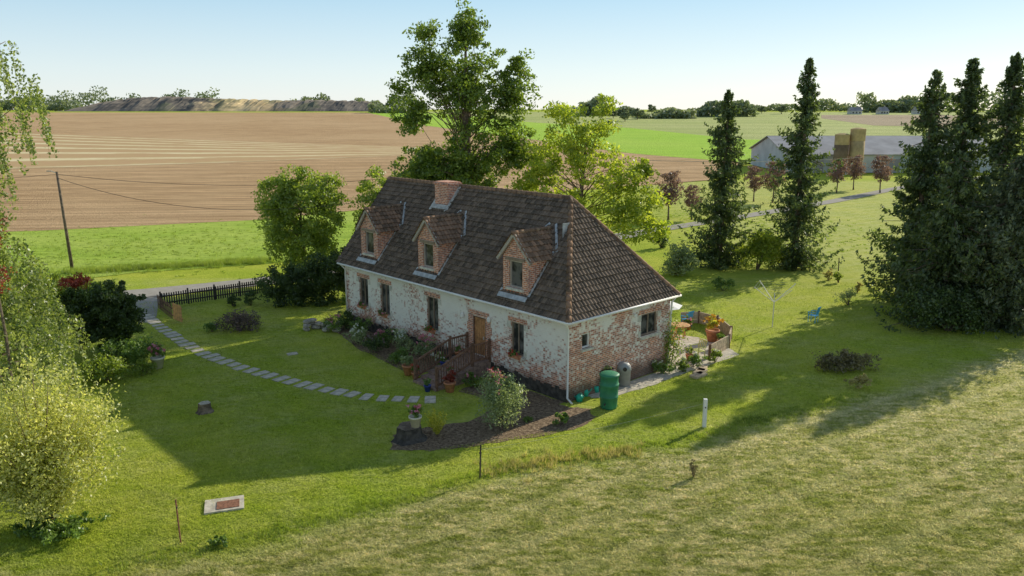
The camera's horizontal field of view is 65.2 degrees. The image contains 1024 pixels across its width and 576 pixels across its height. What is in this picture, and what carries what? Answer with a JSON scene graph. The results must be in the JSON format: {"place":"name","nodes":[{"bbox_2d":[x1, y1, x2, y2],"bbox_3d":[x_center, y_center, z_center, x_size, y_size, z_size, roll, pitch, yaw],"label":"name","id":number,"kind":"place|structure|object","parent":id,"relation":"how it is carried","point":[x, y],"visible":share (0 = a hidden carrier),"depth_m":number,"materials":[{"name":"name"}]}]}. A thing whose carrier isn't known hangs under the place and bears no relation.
{"place":"outdoors","nodes":[
{"label":"outdoors","id":0,"kind":"place"},
{"bbox_2d":[135,296,158,322],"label":"driveway","id":1,"kind":"structure","parent":0,"point":[148,301],"depth_m":54.27,"materials":[{"name":"grey gravel"}]},
{"bbox_2d":[45,255,283,275],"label":"verge grass","id":2,"kind":"structure","parent":0,"point":[118,268],"depth_m":67.19,"materials":[{"name":"green plant"}]},
{"bbox_2d":[0,211,359,281],"bbox_3d":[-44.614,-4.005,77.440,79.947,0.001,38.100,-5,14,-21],"label":"rough meadow","id":3,"kind":"structure","parent":0,"point":[43,239],"depth_m":79.24,"materials":[{"name":"green plant"}]},
{"bbox_2d":[46,171,73,268],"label":"utility pole","id":4,"kind":"object","parent":3,"relation":"on","point":[65,229],"visible":0.84,"depth_m":65.23,"materials":[{"name":"brown wood"}]},
{"bbox_2d":[59,178,373,209],"bbox_3d":[-22.169,-6.566,57.844,32.165,1.627,0.028,6,14,25],"label":"overhead wire","id":5,"kind":"object","parent":4,"relation":"attached to","point":[213,208],"visible":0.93,"depth_m":57.12,"materials":[{"name":"black metal"}]},
{"bbox_2d":[66,96,375,110],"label":"spoil hill","id":6,"kind":"structure","parent":0,"point":[166,103],"depth_m":780.10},
{"bbox_2d":[0,112,741,231],"bbox_3d":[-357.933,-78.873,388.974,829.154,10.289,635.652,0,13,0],"label":"ploughed field","id":7,"kind":"structure","parent":0,"point":[222,188],"depth_m":171.42,"materials":[{"name":"soil"}]},
{"bbox_2d":[12,175,988,303],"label":"road","id":8,"kind":"structure","parent":0,"point":[149,292],"depth_m":61.68,"materials":[{"name":"grey asphalt"}]},
{"bbox_2d":[0,109,1023,575],"bbox_3d":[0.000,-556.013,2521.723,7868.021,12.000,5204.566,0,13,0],"label":"ground","id":9,"kind":"structure","parent":0,"point":[862,215],"depth_m":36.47,"materials":[{"name":"green plant"}]},
{"bbox_2d":[0,217,17,406],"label":"red maple","id":10,"kind":"object","parent":9,"relation":"on","point":[4,327],"visible":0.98,"depth_m":31.86,"materials":[{"name":"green plant"}]},
{"bbox_2d":[0,40,95,416],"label":"weeping birch","id":11,"kind":"object","parent":9,"relation":"on","point":[27,328],"visible":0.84,"depth_m":34.54,"materials":[{"name":"green plant"}]},
{"bbox_2d":[8,511,109,545],"bbox_3d":[-14.211,7.494,24.929,2.817,0.611,1.878,0,13,0],"label":"ground ivy","id":12,"kind":"object","parent":9,"relation":"on","point":[64,529],"visible":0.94,"depth_m":24.85,"materials":[{"name":"green plant"}]},
{"bbox_2d":[8,272,117,313],"bbox_3d":[-29.034,0.285,51.744,7.545,2.929,3.025,0,13,0],"label":"garden hedge","id":13,"kind":"object","parent":9,"relation":"on","point":[55,278],"visible":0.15,"depth_m":51.44,"materials":[{"name":"green plant"}]},
{"bbox_2d":[0,342,128,528],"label":"willow shrub","id":14,"kind":"object","parent":9,"relation":"on","point":[45,468],"visible":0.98,"depth_m":24.36,"materials":[{"name":"green plant"}]},
{"bbox_2d":[53,272,92,349],"bbox_3d":[-23.553,1.349,43.583,1.739,4.394,1.743,5,14,23],"label":"barberry bush","id":15,"kind":"object","parent":9,"relation":"on","point":[76,282],"visible":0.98,"depth_m":43.12,"materials":[{"name":"red plant"}]},
{"bbox_2d":[52,279,147,353],"bbox_3d":[-22.196,1.638,42.928,4.885,4.218,3.386,-4,13,-18],"label":"yew bush","id":16,"kind":"object","parent":9,"relation":"on","point":[109,313],"visible":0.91,"depth_m":42.51,"materials":[{"name":"green plant"}]},
{"bbox_2d":[73,353,135,382],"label":"garden shrub","id":17,"kind":"object","parent":9,"relation":"on","point":[101,368],"visible":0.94,"depth_m":38.87,"materials":[{"name":"green plant"}]},
{"bbox_2d":[91,332,158,367],"bbox_3d":[-19.969,3.241,41.033,3.258,1.826,2.092,2,13,9],"label":"garden shrub","id":18,"kind":"object","parent":9,"relation":"on","point":[134,353],"visible":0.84,"depth_m":40.72,"materials":[{"name":"green plant"}]},
{"bbox_2d":[125,358,157,377],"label":"garden shrub","id":19,"kind":"object","parent":9,"relation":"on","point":[142,366],"visible":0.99,"depth_m":39.98,"materials":[{"name":"green plant"}]},
{"bbox_2d":[147,343,165,368],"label":"potted plant","id":20,"kind":"object","parent":9,"relation":"on","point":[157,356],"visible":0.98,"depth_m":40.92,"materials":[{"name":"white plant"}]},
{"bbox_2d":[157,296,172,316],"bbox_3d":[-22.588,1.198,52.032,0.067,0.920,3.960,-9,15,-35],"label":"gate","id":21,"kind":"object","parent":9,"relation":"on","point":[161,302],"visible":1,"depth_m":51.93,"materials":[{"name":"brown wood"}]},
{"bbox_2d":[172,303,182,321],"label":"garden gate","id":22,"kind":"structure","parent":9,"relation":"on","point":[177,312],"depth_m":49.90,"materials":[{"name":"beige wood"}]},
{"bbox_2d":[195,401,213,414],"bbox_3d":[-13.552,5.241,35.211,0.796,0.420,0.758,-8,15,-31],"label":"tree stump","id":23,"kind":"object","parent":9,"relation":"on","point":[204,407],"visible":1,"depth_m":35.01,"materials":[{"name":"wood"}]},
{"bbox_2d":[0,132,420,168],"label":"stubble strip","id":24,"kind":"object","parent":9,"relation":"on","point":[79,150],"visible":0.89,"depth_m":236.25,"materials":[{"name":"beige plant"}]},
{"bbox_2d":[159,278,264,307],"bbox_3d":[-20.742,0.296,55.795,7.259,1.100,0.142,-10,16,-38],"label":"picket fence","id":25,"kind":"object","parent":9,"relation":"on","point":[215,290],"visible":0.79,"depth_m":55.53,"materials":[{"name":"black wood"}]},
{"bbox_2d":[206,534,227,547],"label":"weed clump","id":26,"kind":"object","parent":9,"relation":"on","point":[215,540],"visible":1,"depth_m":24.31,"materials":[{"name":"green plant"}]},
{"bbox_2d":[204,495,243,514],"bbox_3d":[-9.663,7.275,26.883,1.250,0.090,0.950,-4,13,-18],"label":"manhole cover","id":27,"kind":"object","parent":9,"relation":"on","point":[226,504],"visible":1,"depth_m":26.79,"materials":[{"name":"concrete"}]},
{"bbox_2d":[212,308,263,332],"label":"lavender clump","id":28,"kind":"object","parent":9,"relation":"on","point":[244,318],"visible":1,"depth_m":47.89,"materials":[{"name":"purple plant"}]},
{"bbox_2d":[244,290,257,304],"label":"garden shrub","id":29,"kind":"object","parent":9,"relation":"on","point":[247,301],"visible":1,"depth_m":54.22,"materials":[{"name":"green plant"}]},
{"bbox_2d":[252,246,345,307],"bbox_3d":[-13.683,-0.828,54.491,7.264,4.020,4.184,0,13,0],"label":"bush","id":30,"kind":"object","parent":9,"relation":"on","point":[321,284],"visible":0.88,"depth_m":53.78,"materials":[{"name":"green plant"}]},
{"bbox_2d":[251,164,348,270],"bbox_3d":[-15.783,-4.771,60.266,7.249,9.088,6.999,0,13,0],"label":"field maple","id":31,"kind":"object","parent":9,"relation":"on","point":[299,237],"visible":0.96,"depth_m":59.07,"materials":[{"name":"green plant"}]},
{"bbox_2d":[345,165,415,233],"bbox_3d":[-9.540,-5.116,62.355,6.261,8.845,5.763,0,13,0],"label":"field maple","id":32,"kind":"object","parent":9,"relation":"on","point":[366,186],"visible":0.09,"depth_m":61.29,"materials":[{"name":"green plant"}]},
{"bbox_2d":[337,324,436,372],"bbox_3d":[-7.285,3.326,44.705,2.938,0.001,11.578,-11,17,-41],"label":"flower bed","id":33,"kind":"object","parent":9,"relation":"on","point":[384,353],"visible":0.43,"depth_m":43.97,"materials":[{"name":"soil"}]},
{"bbox_2d":[323,313,350,331],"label":"garden perennial","id":34,"kind":"object","parent":33,"relation":"on","point":[330,320],"visible":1,"depth_m":47.64,"materials":[{"name":"green plant"}]},
{"bbox_2d":[337,308,354,329],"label":"garden perennial","id":35,"kind":"object","parent":33,"relation":"on","point":[349,314],"visible":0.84,"depth_m":48.20,"materials":[{"name":"green plant"}]},
{"bbox_2d":[342,323,368,344],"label":"garden perennial","id":36,"kind":"object","parent":33,"relation":"on","point":[356,335],"visible":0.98,"depth_m":45.23,"materials":[{"name":"green plant"}]},
{"bbox_2d":[350,316,373,334],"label":"garden perennial","id":37,"kind":"object","parent":33,"relation":"on","point":[360,324],"visible":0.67,"depth_m":46.62,"materials":[{"name":"green plant"}]},
{"bbox_2d":[362,333,390,351],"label":"garden perennial","id":38,"kind":"object","parent":33,"relation":"on","point":[371,343],"visible":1,"depth_m":43.52,"materials":[{"name":"green plant"}]},
{"bbox_2d":[374,328,394,344],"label":"garden perennial","id":39,"kind":"object","parent":33,"relation":"on","point":[383,334],"visible":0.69,"depth_m":44.86,"materials":[{"name":"green plant"}]},
{"bbox_2d":[387,346,409,363],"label":"garden perennial","id":40,"kind":"object","parent":33,"relation":"on","point":[397,355],"visible":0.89,"depth_m":41.99,"materials":[{"name":"green plant"}]},
{"bbox_2d":[392,328,415,351],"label":"garden perennial","id":41,"kind":"object","parent":33,"relation":"on","point":[401,338],"visible":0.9,"depth_m":43.50,"materials":[{"name":"green plant"}]},
{"bbox_2d":[405,333,436,359],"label":"garden perennial","id":42,"kind":"object","parent":33,"relation":"on","point":[421,347],"visible":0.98,"depth_m":42.07,"materials":[{"name":"green plant"}]},
{"bbox_2d":[400,355,412,375],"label":"potted plant","id":43,"kind":"object","parent":9,"relation":"on","point":[407,360],"visible":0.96,"depth_m":39.87,"materials":[{"name":"green plant"}]},
{"bbox_2d":[442,370,455,392],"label":"potted plant","id":44,"kind":"object","parent":9,"relation":"on","point":[449,382],"visible":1,"depth_m":37.52,"materials":[{"name":"red plant"}]},
{"bbox_2d":[384,0,542,187],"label":"oak tree","id":45,"kind":"object","parent":9,"relation":"on","point":[464,87],"visible":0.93,"depth_m":58.72,"materials":[{"name":"green plant"}]},
{"bbox_2d":[93,393,869,574],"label":"edge grass","id":46,"kind":"structure","parent":9,"relation":"on","point":[715,431],"depth_m":28.54,"materials":[{"name":"green plant"}]},
{"bbox_2d":[390,395,594,450],"bbox_3d":[-0.636,5.844,33.419,9.175,0.001,4.496,-11,17,-40],"label":"mulch bed","id":47,"kind":"object","parent":9,"relation":"on","point":[541,411],"visible":0.84,"depth_m":33.36,"materials":[{"name":"soil"}]},
{"bbox_2d":[391,421,426,445],"bbox_3d":[-4.230,5.812,32.358,1.530,0.550,1.459,-8,15,-31],"label":"tree stump","id":48,"kind":"object","parent":47,"relation":"on","point":[406,434],"visible":0.92,"depth_m":31.95,"materials":[{"name":"wood"}]},
{"bbox_2d":[406,404,423,427],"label":"potted plant","id":49,"kind":"object","parent":48,"relation":"on","point":[415,416],"visible":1,"depth_m":31.93,"materials":[{"name":"white plant"}]},
{"bbox_2d":[424,408,448,434],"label":"golden shrub","id":50,"kind":"object","parent":47,"relation":"on","point":[436,427],"visible":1,"depth_m":32.57,"materials":[{"name":"yellow plant"}]},
{"bbox_2d":[474,367,529,428],"bbox_3d":[-0.379,4.582,33.068,2.287,2.702,2.426,-4,13,-18],"label":"butterfly bush","id":51,"kind":"object","parent":47,"relation":"on","point":[502,401],"visible":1,"depth_m":32.89,"materials":[{"name":"green plant"}]},
{"bbox_2d":[552,412,568,424],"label":"garden perennial","id":52,"kind":"object","parent":47,"relation":"on","point":[564,417],"visible":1,"depth_m":33.70,"materials":[{"name":"green plant"}]},
{"bbox_2d":[336,176,681,404],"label":"brick cottage","id":53,"kind":"structure","parent":9,"relation":"on","point":[568,297],"depth_m":39.69,"materials":[{"name":"white brick"}]},
{"bbox_2d":[356,272,370,309],"bbox_3d":[-8.855,0.168,47.799,0.285,2.065,1.500,-11,17,-41],"label":"window","id":54,"kind":"structure","parent":53,"relation":"in","point":[364,281],"depth_m":47.93,"materials":[{"name":"grey glass"}]},
{"bbox_2d":[377,278,391,317],"bbox_3d":[-7.331,0.578,46.192,0.285,2.165,1.500,-11,17,-41],"label":"window","id":55,"kind":"structure","parent":53,"relation":"in","point":[385,287],"depth_m":46.31,"materials":[{"name":"grey glass"}]},
{"bbox_2d":[423,291,440,333],"bbox_3d":[-4.265,1.302,42.953,0.285,2.165,1.550,-11,17,-41],"label":"window","id":56,"kind":"structure","parent":53,"relation":"in","point":[433,303],"depth_m":43.06,"materials":[{"name":"grey glass"}]},
{"bbox_2d":[473,315,485,355],"bbox_3d":[-1.586,2.418,40.326,0.115,2.020,1.000,-11,17,-41],"label":"door","id":57,"kind":"structure","parent":53,"relation":"in","point":[479,323],"depth_m":40.35,"materials":[{"name":"brown wood"}]},
{"bbox_2d":[507,315,527,360],"bbox_3d":[0.258,2.370,38.169,0.285,1.965,1.450,-11,17,-41],"label":"window","id":58,"kind":"structure","parent":53,"relation":"in","point":[518,325],"depth_m":38.25,"materials":[{"name":"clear glass"}]},
{"bbox_2d":[580,333,593,352],"bbox_3d":[3.380,2.455,36.528,0.790,0.815,0.285,-11,17,-41],"label":"window","id":59,"kind":"structure","parent":53,"relation":"in","point":[585,337],"depth_m":36.65,"materials":[{"name":"white plastic"}]},
{"bbox_2d":[638,305,660,339],"bbox_3d":[6.791,1.696,39.583,1.850,1.465,0.285,-11,17,-41],"label":"window","id":60,"kind":"structure","parent":53,"relation":"in","point":[647,318],"depth_m":39.68,"materials":[{"name":"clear glass"}]},
{"bbox_2d":[662,311,692,367],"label":"climbing vine","id":61,"kind":"object","parent":53,"relation":"attached to","point":[671,340],"visible":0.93,"depth_m":40.68,"materials":[{"name":"green plant"}]},
{"bbox_2d":[459,377,562,403],"bbox_3d":[-0.194,4.981,37.298,2.806,0.001,4.894,-11,17,-41],"label":"flower bed","id":62,"kind":"object","parent":9,"relation":"on","point":[473,390],"visible":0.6,"depth_m":37.47,"materials":[{"name":"soil"}]},
{"bbox_2d":[461,371,484,386],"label":"garden perennial","id":63,"kind":"object","parent":62,"relation":"on","point":[470,376],"visible":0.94,"depth_m":38.18,"materials":[{"name":"green plant"}]},
{"bbox_2d":[0,85,1022,118],"bbox_3d":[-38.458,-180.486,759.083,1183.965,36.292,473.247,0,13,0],"label":"distant woodland","id":64,"kind":"object","parent":9,"relation":"on","point":[865,101],"visible":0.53,"depth_m":710.47,"materials":[{"name":"green plant"}]},
{"bbox_2d":[472,441,643,482],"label":"tall grass","id":65,"kind":"structure","parent":9,"relation":"on","point":[536,459],"depth_m":30.32,"materials":[{"name":"green plant"}]},
{"bbox_2d":[504,93,672,245],"bbox_3d":[5.469,-6.953,58.229,12.332,14.215,6.892,0,13,0],"label":"walnut tree","id":66,"kind":"object","parent":9,"relation":"on","point":[571,149],"visible":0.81,"depth_m":57.70,"materials":[{"name":"green plant"}]},
{"bbox_2d":[599,370,619,409],"bbox_3d":[4.313,4.532,35.563,0.892,1.650,0.892,-5,14,-22],"label":"water butt","id":67,"kind":"object","parent":9,"relation":"on","point":[609,386],"visible":1,"depth_m":35.25,"materials":[{"name":"green plastic"}]},
{"bbox_2d":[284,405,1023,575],"bbox_3d":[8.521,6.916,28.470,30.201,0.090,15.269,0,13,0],"label":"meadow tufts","id":68,"kind":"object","parent":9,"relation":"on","point":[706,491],"visible":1,"depth_m":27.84,"materials":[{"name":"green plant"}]},
{"bbox_2d":[651,170,684,219],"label":"plum tree","id":69,"kind":"object","parent":9,"relation":"on","point":[665,189],"visible":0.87,"depth_m":95.33,"materials":[{"name":"brown plant"}]},
{"bbox_2d":[658,240,699,275],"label":"bush","id":70,"kind":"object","parent":9,"relation":"on","point":[681,259],"depth_m":63.54,"materials":[{"name":"green plant"}]},
{"bbox_2d":[681,184,704,219],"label":"plum tree","id":71,"kind":"object","parent":9,"relation":"on","point":[688,202],"visible":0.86,"depth_m":95.80,"materials":[{"name":"brown plant"}]},
{"bbox_2d":[702,398,707,427],"bbox_3d":[8.046,5.227,33.371,0.150,1.250,0.185,0,13,0],"label":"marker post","id":72,"kind":"object","parent":9,"relation":"on","point":[704,414],"visible":1,"depth_m":33.31,"materials":[{"name":"white plastic"}]},
{"bbox_2d":[680,311,732,355],"bbox_3d":[11.599,2.588,46.218,2.264,0.800,7.335,0,13,0],"label":"patio screen","id":73,"kind":"object","parent":9,"relation":"on","point":[726,329],"visible":0.78,"depth_m":46.96,"materials":[{"name":"brown wood"}]},
{"bbox_2d":[429,112,1005,139],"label":"pasture","id":74,"kind":"structure","parent":9,"relation":"on","point":[760,126],"depth_m":444.45,"materials":[{"name":"green plant"}]},
{"bbox_2d":[711,276,734,290],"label":"garden shrub","id":75,"kind":"object","parent":9,"relation":"on","point":[717,282],"visible":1,"depth_m":58.54,"materials":[{"name":"green plant"}]},
{"bbox_2d":[671,89,775,270],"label":"spruce tree","id":76,"kind":"object","parent":9,"relation":"on","point":[717,255],"visible":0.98,"depth_m":65.84,"materials":[{"name":"green plant"}]},
{"bbox_2d":[605,207,890,253],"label":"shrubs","id":77,"kind":"object","parent":9,"relation":"on","point":[670,215],"visible":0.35,"depth_m":89.84,"materials":[{"name":"green plant"}]},
{"bbox_2d":[743,165,768,201],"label":"plum tree","id":78,"kind":"object","parent":9,"relation":"on","point":[754,183],"visible":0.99,"depth_m":114.44,"materials":[{"name":"brown plant"}]},
{"bbox_2d":[727,230,789,269],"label":"hazel shrub","id":79,"kind":"object","parent":9,"relation":"on","point":[762,245],"visible":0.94,"depth_m":65.77,"materials":[{"name":"green plant"}]},
{"bbox_2d":[759,162,788,202],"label":"plum tree","id":80,"kind":"object","parent":9,"relation":"on","point":[767,177],"visible":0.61,"depth_m":112.99,"materials":[{"name":"brown plant"}]},
{"bbox_2d":[754,281,795,326],"bbox_3d":[15.933,1.107,48.686,2.152,2.616,2.153,6,14,24],"label":"rotary dryer","id":81,"kind":"object","parent":9,"relation":"on","point":[785,293],"visible":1,"depth_m":48.67,"materials":[{"name":"metal"}]},
{"bbox_2d":[753,57,844,272],"bbox_3d":[23.534,-9.929,65.184,8.420,17.193,7.460,10,16,37],"label":"spruce tree","id":82,"kind":"object","parent":9,"relation":"on","point":[800,207],"visible":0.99,"depth_m":64.95,"materials":[{"name":"green plant"}]},
{"bbox_2d":[826,159,848,192],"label":"plum tree","id":83,"kind":"object","parent":9,"relation":"on","point":[837,175],"visible":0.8,"depth_m":126.10,"materials":[{"name":"brown plant"}]},
{"bbox_2d":[832,133,849,173],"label":"silo","id":84,"kind":"object","parent":9,"relation":"on","point":[841,144],"visible":0.69,"depth_m":160.63,"materials":[{"name":"metal"}]},
{"bbox_2d":[832,287,856,304],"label":"lawn plant","id":85,"kind":"object","parent":9,"relation":"on","point":[850,294],"visible":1,"depth_m":54.23,"materials":[{"name":"green plant"}]},
{"bbox_2d":[812,348,881,372],"bbox_3d":[17.104,3.679,40.567,3.540,1.246,1.798,0,13,0],"label":"heather mound","id":86,"kind":"object","parent":9,"relation":"on","point":[844,361],"visible":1,"depth_m":40.49,"materials":[{"name":"green plant"}]},
{"bbox_2d":[843,155,865,189],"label":"plum tree","id":87,"kind":"object","parent":9,"relation":"on","point":[855,172],"visible":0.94,"depth_m":131.31,"materials":[{"name":"brown plant"}]},
{"bbox_2d":[847,128,865,174],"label":"stack of straw bales","id":88,"kind":"object","parent":9,"relation":"on","point":[857,141],"visible":0.69,"depth_m":160.44,"materials":[{"name":"plant"}]},
{"bbox_2d":[843,373,872,388],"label":"dry grass clump","id":89,"kind":"object","parent":9,"relation":"on","point":[862,379],"visible":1,"depth_m":38.02,"materials":[{"name":"green plant"}]},
{"bbox_2d":[868,155,895,192],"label":"plum tree","id":90,"kind":"object","parent":9,"relation":"on","point":[881,173],"visible":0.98,"depth_m":126.29,"materials":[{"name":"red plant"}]},
{"bbox_2d":[855,69,983,302],"bbox_3d":[28.291,-6.710,54.283,7.763,15.880,7.636,-4,13,-16],"label":"spruce tree","id":91,"kind":"object","parent":9,"relation":"on","point":[921,182],"visible":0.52,"depth_m":53.63,"materials":[{"name":"green plant"}]},
{"bbox_2d":[821,115,1023,126],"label":"ploughed strip","id":92,"kind":"object","parent":9,"relation":"on","point":[886,120],"visible":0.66,"depth_m":518.28,"materials":[{"name":"soil"}]},
{"bbox_2d":[860,149,1016,338],"bbox_3d":[26.653,-2.888,49.095,9.341,11.198,9.343,5,14,22],"label":"spruce tree","id":93,"kind":"object","parent":9,"relation":"on","point":[941,266],"visible":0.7,"depth_m":48.13,"materials":[{"name":"green plant"}]},
{"bbox_2d":[883,283,1013,333],"bbox_3d":[26.496,1.175,47.828,7.608,2.998,4.022,0,13,0],"label":"elder bush","id":94,"kind":"object","parent":9,"relation":"on","point":[929,311],"visible":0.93,"depth_m":47.24,"materials":[{"name":"green plant"}]},
{"bbox_2d":[904,58,996,226],"bbox_3d":[31.118,-7.513,56.016,6.423,16.642,8.201,2,13,9],"label":"spruce tree","id":95,"kind":"object","parent":9,"relation":"on","point":[967,97],"visible":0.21,"depth_m":54.44,"materials":[{"name":"green plant"}]},
{"bbox_2d":[895,154,1023,337],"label":"spruce tree","id":96,"kind":"object","parent":9,"relation":"on","point":[1007,194],"visible":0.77,"depth_m":47.08,"materials":[{"name":"green plant"}]},
{"bbox_2d":[924,51,1023,282],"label":"spruce tree","id":97,"kind":"object","parent":9,"relation":"on","point":[1009,111],"visible":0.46,"depth_m":52.46,"materials":[{"name":"green plant"}]},
{"bbox_2d":[0,0,1023,108],"label":"sky","id":98,"kind":"structure","parent":0,"point":[679,54],"materials":[{"name":"blue"}]},
{"bbox_2d":[588,368,690,397],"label":"side path","id":99,"kind":"structure","parent":0,"point":[649,380],"depth_m":39.11,"materials":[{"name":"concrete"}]},
{"bbox_2d":[617,362,630,386],"bbox_3d":[5.385,4.118,38.519,0.720,1.170,0.720,0,13,0],"label":"compost bin","id":100,"kind":"object","parent":99,"relation":"on","point":[624,370],"visible":0.97,"depth_m":38.26,"materials":[{"name":"grey plastic"}]},
{"bbox_2d":[651,356,675,373],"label":"garden shrub","id":101,"kind":"object","parent":99,"relation":"on","point":[658,366],"visible":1,"depth_m":40.16,"materials":[{"name":"green plant"}]},
{"bbox_2d":[675,356,689,371],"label":"garden shrub","id":102,"kind":"object","parent":99,"relation":"on","point":[683,367],"visible":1,"depth_m":40.39,"materials":[{"name":"green plant"}]},
{"bbox_2d":[368,112,1007,165],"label":"crop field","id":103,"kind":"structure","parent":0,"point":[651,142],"depth_m":296.56,"materials":[{"name":"green plant"}]},
{"bbox_2d":[749,136,993,172],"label":"farm barn","id":104,"kind":"structure","parent":103,"relation":"on","point":[766,146],"depth_m":171.49,"materials":[{"name":"grey metal"}]},
{"bbox_2d":[669,334,738,370],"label":"patio","id":105,"kind":"structure","parent":0,"point":[726,353],"depth_m":43.77,"materials":[{"name":"beige stone"}]},
{"bbox_2d":[680,351,707,366],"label":"garden shrub","id":106,"kind":"object","parent":105,"relation":"on","point":[694,358],"visible":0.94,"depth_m":41.10,"materials":[{"name":"green plant"}]},
{"bbox_2d":[703,314,724,341],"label":"potted plant","id":107,"kind":"object","parent":105,"relation":"on","point":[711,331],"visible":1,"depth_m":45.59,"materials":[{"name":"orange plant"}]},
{"bbox_2d":[706,348,722,361],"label":"garden shrub","id":108,"kind":"object","parent":105,"relation":"on","point":[715,354],"visible":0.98,"depth_m":41.91,"materials":[{"name":"green plant"}]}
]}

